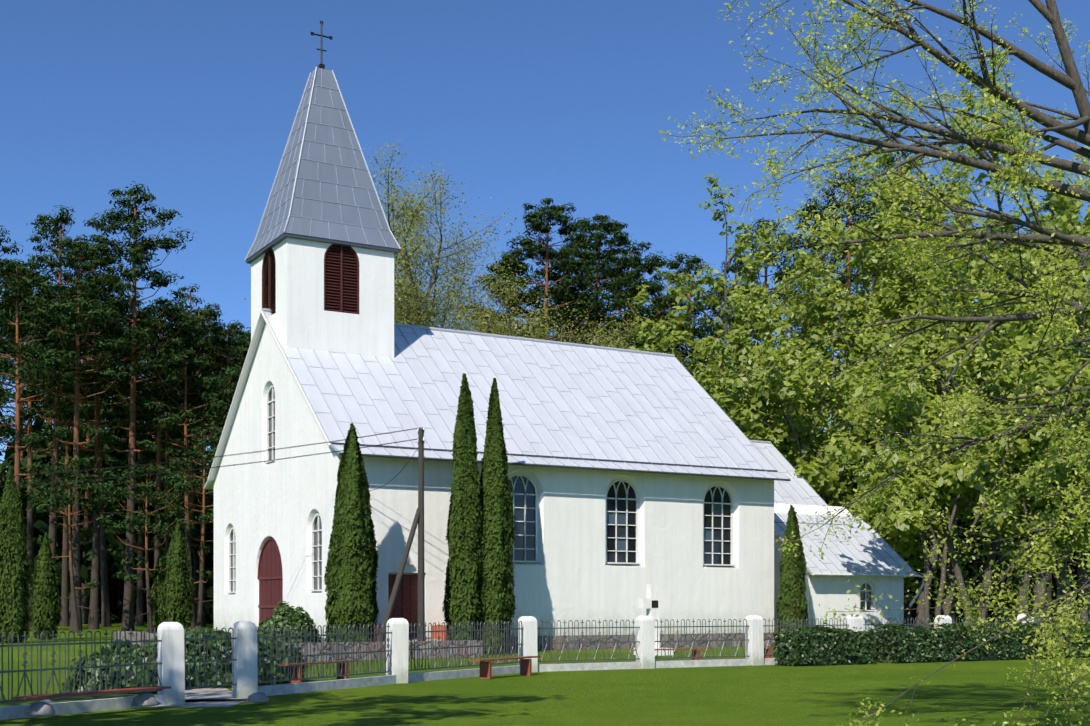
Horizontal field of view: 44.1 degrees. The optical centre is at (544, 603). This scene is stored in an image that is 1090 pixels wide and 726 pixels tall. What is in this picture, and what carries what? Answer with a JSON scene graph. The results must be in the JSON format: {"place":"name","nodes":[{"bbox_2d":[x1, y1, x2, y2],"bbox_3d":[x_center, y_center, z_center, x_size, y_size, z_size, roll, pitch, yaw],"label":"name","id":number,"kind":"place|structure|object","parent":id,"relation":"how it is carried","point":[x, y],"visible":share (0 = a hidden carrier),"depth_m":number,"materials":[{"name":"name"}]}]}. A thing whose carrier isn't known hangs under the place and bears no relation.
{"place":"outdoors","nodes":[
{"label":"outdoors","id":0,"kind":"place"},
{"bbox_2d":[150,687,247,706],"bbox_3d":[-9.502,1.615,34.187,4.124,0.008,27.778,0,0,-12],"label":"entrance steps","id":1,"kind":"structure","parent":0,"point":[209,697],"depth_m":22.48,"materials":[{"name":"grey concrete"}]},
{"bbox_2d":[114,631,481,660],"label":"stone wall","id":2,"kind":"structure","parent":0,"point":[438,645],"depth_m":39.13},
{"bbox_2d":[0,617,1089,725],"bbox_3d":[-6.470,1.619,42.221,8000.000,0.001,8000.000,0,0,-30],"label":"ground","id":3,"kind":"structure","parent":0,"point":[978,693],"depth_m":23.07,"materials":[{"name":"green plant"}]},
{"bbox_2d":[24,692,268,715],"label":"boulders","id":4,"kind":"object","parent":3,"relation":"on","point":[42,707],"visible":0.98,"depth_m":20.21,"materials":[{"name":"grey stone"}]},
{"bbox_2d":[61,601,320,693],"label":"shrubs","id":5,"kind":"object","parent":3,"relation":"on","point":[289,617],"visible":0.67,"depth_m":25.59,"materials":[{"name":"green plant"}]},
{"bbox_2d":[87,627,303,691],"bbox_3d":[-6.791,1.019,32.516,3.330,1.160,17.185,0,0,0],"label":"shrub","id":6,"kind":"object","parent":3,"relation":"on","point":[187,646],"visible":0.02,"depth_m":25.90,"materials":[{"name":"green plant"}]},
{"bbox_2d":[0,426,424,641],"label":"utility pole","id":7,"kind":"object","parent":3,"relation":"on","point":[418,520],"visible":0.94,"depth_m":40.27,"materials":[{"name":"brown wood"}]},
{"bbox_2d":[13,646,776,698],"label":"benches","id":8,"kind":"object","parent":3,"relation":"on","point":[486,668],"visible":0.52,"depth_m":27.95,"materials":[{"name":"paint"}]},
{"bbox_2d":[373,625,448,641],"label":"steps","id":9,"kind":"structure","parent":3,"relation":"on","point":[438,628],"depth_m":43.16,"materials":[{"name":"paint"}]},
{"bbox_2d":[0,657,874,719],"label":"fence curb","id":10,"kind":"structure","parent":3,"relation":"on","point":[60,708],"depth_m":26.29,"materials":[{"name":"grey concrete"}]},
{"bbox_2d":[230,632,773,650],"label":"plinth","id":11,"kind":"structure","parent":3,"relation":"on","point":[625,638],"depth_m":47.53,"materials":[{"name":"stone"}]},
{"bbox_2d":[376,154,640,345],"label":"tree","id":12,"kind":"object","parent":3,"relation":"on","point":[414,283],"visible":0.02,"depth_m":73.82,"materials":[{"name":"brown plant"}]},
{"bbox_2d":[244,140,662,349],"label":"birch leaves","id":13,"kind":"object","parent":12,"relation":"on","point":[408,210],"visible":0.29,"depth_m":73.34,"materials":[{"name":"green plant"}]},
{"bbox_2d":[0,430,1016,652],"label":"thujas","id":14,"kind":"object","parent":3,"relation":"on","point":[7,624],"visible":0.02,"depth_m":54.36,"materials":[{"name":"green plant"}]},
{"bbox_2d":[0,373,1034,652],"bbox_3d":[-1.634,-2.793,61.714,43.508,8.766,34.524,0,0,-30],"label":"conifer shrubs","id":15,"kind":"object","parent":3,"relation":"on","point":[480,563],"visible":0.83,"depth_m":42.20,"materials":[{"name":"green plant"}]},
{"bbox_2d":[0,365,1077,623],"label":"trunks","id":16,"kind":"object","parent":3,"relation":"on","point":[112,543],"depth_m":105.46,"materials":[{"name":"brown plant"}]},
{"bbox_2d":[0,616,1088,702],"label":"fence panels","id":17,"kind":"object","parent":3,"relation":"on","point":[305,636],"visible":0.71,"depth_m":25.13,"materials":[{"name":"black metal"}]},
{"bbox_2d":[0,151,1089,632],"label":"pine","id":18,"kind":"object","parent":3,"relation":"on","point":[110,307],"depth_m":80.23,"materials":[{"name":"green plant"}]},
{"bbox_2d":[214,237,903,637],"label":"church walls","id":19,"kind":"structure","parent":3,"relation":"on","point":[572,575],"depth_m":47.52,"materials":[{"name":"paint"}]},
{"bbox_2d":[204,479,213,488],"bbox_3d":[-5.846,-4.800,58.617,17.940,0.370,0.760,0,0,-30],"label":"eave end","id":20,"kind":"object","parent":19,"relation":"on","point":[209,484],"visible":0.04,"depth_m":54.24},
{"bbox_2d":[211,318,264,479],"bbox_3d":[-3.980,-7.687,55.392,17.940,5.489,6.732,0,0,-30],"label":"roof verge board","id":21,"kind":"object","parent":19,"relation":"on","point":[250,362],"depth_m":50.83,"materials":[{"name":"wood"}]},
{"bbox_2d":[262,244,358,314],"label":"louvres","id":22,"kind":"object","parent":19,"relation":"attached to","point":[341,278],"visible":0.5,"depth_m":47.58,"materials":[{"name":"paint"}]},
{"bbox_2d":[246,68,399,259],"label":"spire","id":23,"kind":"structure","parent":19,"relation":"on","point":[316,208],"depth_m":48.04,"materials":[{"name":"grey metal"}]},
{"bbox_2d":[311,21,332,68],"bbox_3d":[-8.154,-20.259,49.126,0.830,1.955,0.180,0,0,-30],"label":"cross","id":24,"kind":"object","parent":23,"relation":"on","point":[321,65],"visible":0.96,"depth_m":49.10,"materials":[{"name":"black metal"}]},
{"bbox_2d":[244,67,400,259],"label":"roof seams","id":25,"kind":"object","parent":23,"relation":"on","point":[302,141],"visible":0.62,"depth_m":48.40,"materials":[{"name":"grey metal"}]},
{"bbox_2d":[246,233,399,263],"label":"spire eave trim","id":26,"kind":"structure","parent":23,"relation":"attached to","point":[271,245],"depth_m":47.44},
{"bbox_2d":[257,537,417,637],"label":"doors","id":27,"kind":"structure","parent":19,"relation":"attached to","point":[270,577],"depth_m":47.55,"materials":[{"name":"paint"}]},
{"bbox_2d":[264,312,773,471],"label":"church roof","id":28,"kind":"structure","parent":19,"relation":"on","point":[336,407],"depth_m":49.39,"materials":[{"name":"metal"}]},
{"bbox_2d":[262,310,775,469],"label":"roof seams","id":29,"kind":"object","parent":28,"relation":"attached to","point":[337,394],"visible":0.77,"depth_m":49.78,"materials":[{"name":"grey metal"}]},
{"bbox_2d":[330,443,789,478],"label":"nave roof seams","id":30,"kind":"object","parent":28,"relation":"on","point":[592,465],"visible":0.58,"depth_m":46.97,"materials":[{"name":"grey metal"}]},
{"bbox_2d":[226,385,874,611],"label":"window frames","id":31,"kind":"structure","parent":19,"relation":"attached to","point":[525,521],"depth_m":47.91,"materials":[{"name":"white wood"}]},
{"bbox_2d":[231,389,870,609],"bbox_3d":[0.338,-3.731,48.349,25.187,8.100,9.017,0,0,-1],"label":"window glass","id":32,"kind":"object","parent":31,"relation":"in","point":[621,529],"visible":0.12,"depth_m":47.91,"materials":[{"name":"glass"}]},
{"bbox_2d":[331,444,787,478],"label":"eaves","id":33,"kind":"object","parent":19,"relation":"on","point":[447,455],"visible":0.54,"depth_m":46.41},
{"bbox_2d":[207,308,923,606],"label":"roof trim","id":34,"kind":"structure","parent":19,"relation":"on","point":[257,327],"depth_m":49.63,"materials":[{"name":"grey wood"}]},
{"bbox_2d":[753,442,826,505],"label":"lower roof","id":35,"kind":"structure","parent":19,"relation":"on","point":[787,487],"depth_m":56.92,"materials":[{"name":"metal"}]},
{"bbox_2d":[752,442,827,505],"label":"roof seams","id":36,"kind":"object","parent":35,"relation":"on","point":[787,481],"visible":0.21,"depth_m":57.17,"materials":[{"name":"grey metal"}]},
{"bbox_2d":[774,513,915,574],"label":"annex roof","id":37,"kind":"structure","parent":19,"relation":"on","point":[832,568],"depth_m":53.39,"materials":[{"name":"metal"}]},
{"bbox_2d":[774,513,917,574],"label":"roof seams","id":38,"kind":"object","parent":37,"relation":"on","point":[845,547],"visible":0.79,"depth_m":53.41,"materials":[{"name":"grey metal"}]},
{"bbox_2d":[157,614,1033,704],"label":"fence posts","id":39,"kind":"object","parent":3,"relation":"on","point":[171,659],"visible":0.79,"depth_m":27.09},
{"bbox_2d":[634,584,672,655],"bbox_3d":[3.361,0.519,41.901,0.920,2.200,0.900,0,0,-30],"label":"memorial cross","id":40,"kind":"object","parent":3,"relation":"on","point":[652,603],"visible":0.71,"depth_m":41.79,"materials":[{"name":"white stone"}]},
{"bbox_2d":[573,48,1089,628],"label":"broadleaf","id":41,"kind":"object","parent":3,"relation":"on","point":[727,384],"depth_m":60.72,"materials":[{"name":"green plant"}]},
{"bbox_2d":[658,0,1089,725],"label":"tree","id":42,"kind":"object","parent":3,"relation":"on","point":[1058,330],"depth_m":15.58,"materials":[{"name":"green plant"}]},
{"bbox_2d":[772,616,1089,666],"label":"hedge","id":43,"kind":"object","parent":3,"relation":"on","point":[947,628],"depth_m":36.40,"materials":[{"name":"green plant"}]},
{"bbox_2d":[0,0,1089,470],"label":"sky","id":44,"kind":"structure","parent":0,"point":[195,103],"materials":[{"name":"blue"}]}
]}

